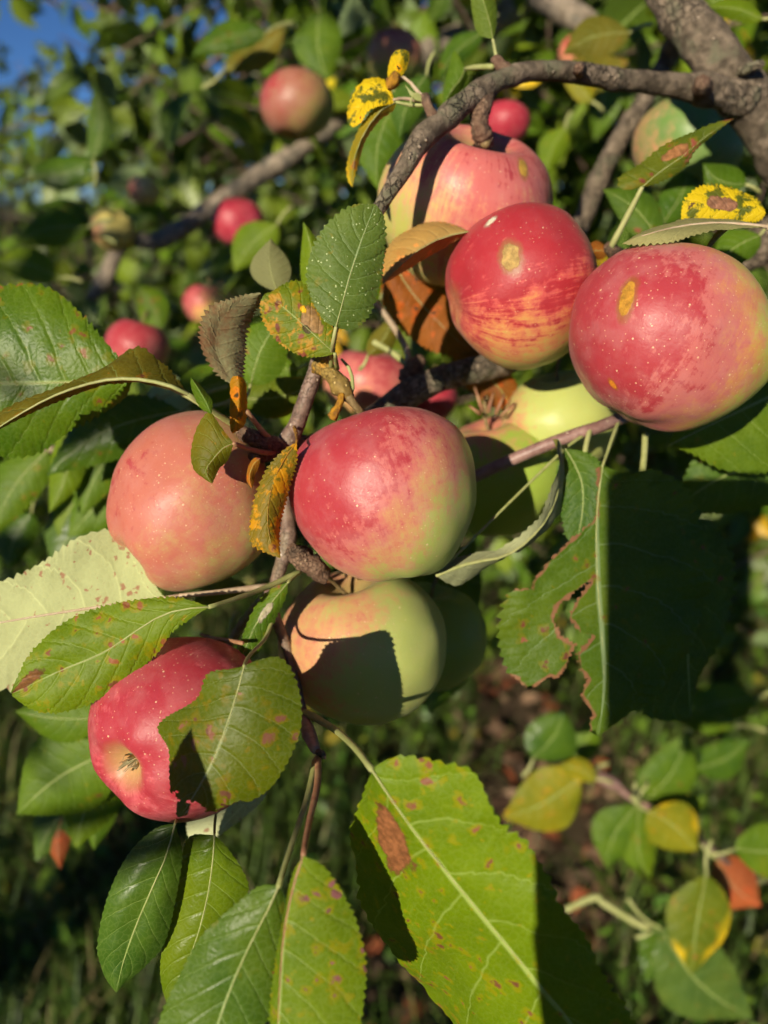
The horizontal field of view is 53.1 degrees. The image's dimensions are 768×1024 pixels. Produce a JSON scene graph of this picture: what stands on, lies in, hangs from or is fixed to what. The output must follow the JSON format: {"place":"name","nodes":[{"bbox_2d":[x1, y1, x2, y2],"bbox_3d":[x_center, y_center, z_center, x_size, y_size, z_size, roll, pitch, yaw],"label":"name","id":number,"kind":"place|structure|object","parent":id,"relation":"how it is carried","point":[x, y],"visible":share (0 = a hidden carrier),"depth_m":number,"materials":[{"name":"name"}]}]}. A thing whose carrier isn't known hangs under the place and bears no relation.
{"place":"outdoors","nodes":[
{"label":"outdoors","id":0,"kind":"place"},
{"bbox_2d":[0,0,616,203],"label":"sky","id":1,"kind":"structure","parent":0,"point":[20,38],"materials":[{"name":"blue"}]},
{"bbox_2d":[0,204,767,1023],"bbox_3d":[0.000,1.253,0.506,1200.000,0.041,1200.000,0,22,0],"label":"ground","id":2,"kind":"structure","parent":0,"point":[576,830],"depth_m":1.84,"materials":[{"name":"green plant"}]},
{"bbox_2d":[0,42,286,332],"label":"apple tree","id":3,"kind":"object","parent":2,"relation":"on","point":[24,163],"visible":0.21,"depth_m":4.36,"materials":[{"name":"green plant"}]},
{"bbox_2d":[0,0,767,1023],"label":"apple tree","id":4,"kind":"object","parent":2,"relation":"on","point":[464,910],"visible":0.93,"depth_m":0.34,"materials":[{"name":"green plant"}]},
{"bbox_2d":[105,311,169,363],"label":"apple","id":5,"kind":"object","parent":4,"relation":"hanging from","point":[122,336],"visible":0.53,"depth_m":0.60,"materials":[{"name":"red food"}]},
{"bbox_2d":[88,637,251,822],"bbox_3d":[-0.081,0.088,0.311,0.073,0.073,0.074,-7,23,-18],"label":"apple","id":6,"kind":"object","parent":4,"relation":"hanging from","point":[129,751],"visible":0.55,"depth_m":0.28,"materials":[{"name":"red food"}]},
{"bbox_2d":[106,410,266,591],"bbox_3d":[-0.084,-0.005,0.335,0.072,0.075,0.074,0,22,0],"label":"apple","id":7,"kind":"object","parent":4,"relation":"hanging from","point":[176,522],"visible":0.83,"depth_m":0.31,"materials":[{"name":"food"}]},
{"bbox_2d":[260,65,333,140],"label":"apple","id":8,"kind":"object","parent":4,"relation":"hanging from","point":[296,103],"visible":0.97,"depth_m":0.77,"materials":[{"name":"food"}]},
{"bbox_2d":[278,571,445,725],"bbox_3d":[-0.010,0.060,0.361,0.080,0.081,0.078,0,22,0],"label":"apple","id":9,"kind":"object","parent":4,"relation":"hanging from","point":[366,653],"visible":0.85,"depth_m":0.33,"materials":[{"name":"green food"}]},
{"bbox_2d":[324,350,402,418],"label":"apple","id":10,"kind":"object","parent":4,"relation":"hanging from","point":[376,378],"visible":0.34,"depth_m":0.53,"materials":[{"name":"red food"}]},
{"bbox_2d":[288,395,476,581],"bbox_3d":[-0.001,-0.011,0.322,0.078,0.080,0.077,0,22,0],"label":"apple","id":11,"kind":"object","parent":4,"relation":"hanging from","point":[383,494],"visible":1,"depth_m":0.29,"materials":[{"name":"red food"}]},
{"bbox_2d":[416,365,457,417],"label":"apple","id":12,"kind":"object","parent":4,"relation":"hanging from","point":[443,404],"visible":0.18,"depth_m":0.58,"materials":[{"name":"red food"}]},
{"bbox_2d":[415,576,486,690],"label":"apple","id":13,"kind":"object","parent":4,"relation":"hanging from","point":[466,629],"visible":0.37,"depth_m":0.41,"materials":[{"name":"green food"}]},
{"bbox_2d":[378,124,552,285],"bbox_3d":[0.041,-0.153,0.388,0.088,0.079,0.088,0,22,0],"label":"apple","id":14,"kind":"object","parent":4,"relation":"hanging from","point":[458,177],"visible":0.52,"depth_m":0.35,"materials":[{"name":"food"}]},
{"bbox_2d":[459,395,558,535],"bbox_3d":[0.064,-0.025,0.427,0.075,0.078,0.074,0,22,0],"label":"apple","id":15,"kind":"object","parent":4,"relation":"hanging from","point":[491,439],"visible":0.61,"depth_m":0.40,"materials":[{"name":"green food"}]},
{"bbox_2d":[488,96,530,140],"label":"apple","id":16,"kind":"object","parent":4,"relation":"hanging from","point":[511,118],"visible":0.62,"depth_m":0.64,"materials":[{"name":"red food"}]},
{"bbox_2d":[445,202,597,369],"bbox_3d":[0.063,-0.102,0.349,0.069,0.073,0.073,14,26,32],"label":"apple","id":17,"kind":"object","parent":4,"relation":"hanging from","point":[517,275],"visible":0.84,"depth_m":0.32,"materials":[{"name":"red food"}]},
{"bbox_2d":[502,357,617,460],"bbox_3d":[0.096,-0.055,0.423,0.062,0.065,0.062,0,22,0],"label":"apple","id":18,"kind":"object","parent":4,"relation":"hanging from","point":[547,405],"visible":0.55,"depth_m":0.40,"materials":[{"name":"yellow food"}]},
{"bbox_2d":[569,230,767,431],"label":"apple","id":19,"kind":"object","parent":4,"relation":"hanging from","point":[668,337],"visible":1,"depth_m":0.29,"materials":[{"name":"red food"}]},
{"bbox_2d":[632,98,744,192],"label":"apple","id":20,"kind":"object","parent":4,"relation":"hanging from","point":[664,122],"visible":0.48,"depth_m":0.49,"materials":[{"name":"green food"}]},
{"bbox_2d":[0,0,767,659],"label":"apple tree","id":21,"kind":"object","parent":2,"relation":"on","point":[176,114],"visible":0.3,"depth_m":1.29,"materials":[{"name":"green plant"}]},
{"bbox_2d":[91,209,135,250],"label":"apple","id":22,"kind":"object","parent":21,"relation":"hanging from","point":[120,230],"visible":0.92,"depth_m":0.93,"materials":[{"name":"yellow food"}]},
{"bbox_2d":[128,172,159,204],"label":"apple","id":23,"kind":"object","parent":21,"relation":"hanging from","point":[145,190],"visible":1,"depth_m":1.03,"materials":[{"name":"red food"}]},
{"bbox_2d":[182,278,225,321],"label":"apple","id":24,"kind":"object","parent":21,"relation":"hanging from","point":[197,299],"visible":0.68,"depth_m":0.83,"materials":[{"name":"red food"}]},
{"bbox_2d":[212,191,264,244],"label":"apple","id":25,"kind":"object","parent":21,"relation":"hanging from","point":[231,216],"visible":0.76,"depth_m":0.88,"materials":[{"name":"red food"}]},
{"bbox_2d":[367,22,422,87],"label":"apple","id":26,"kind":"object","parent":21,"relation":"hanging from","point":[385,44],"visible":0.71,"depth_m":0.83,"materials":[{"name":"food"}]},
{"bbox_2d":[559,35,574,59],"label":"apple","id":27,"kind":"object","parent":21,"relation":"hanging from","point":[564,44],"visible":0.09,"depth_m":0.79,"materials":[{"name":"food"}]},
{"bbox_2d":[0,445,767,1023],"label":"ground weeds","id":28,"kind":"object","parent":2,"relation":"on","point":[60,925],"visible":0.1,"depth_m":1.70,"materials":[{"name":"green plant"}]},
{"bbox_2d":[23,533,767,1023],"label":"leaf litter","id":29,"kind":"object","parent":2,"relation":"on","point":[577,889],"visible":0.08,"depth_m":1.74,"materials":[{"name":"green plant"}]},
{"bbox_2d":[110,0,766,354],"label":"apple tree","id":30,"kind":"object","parent":2,"relation":"on","point":[226,57],"visible":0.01,"depth_m":5.82,"materials":[{"name":"green plant"}]}
]}

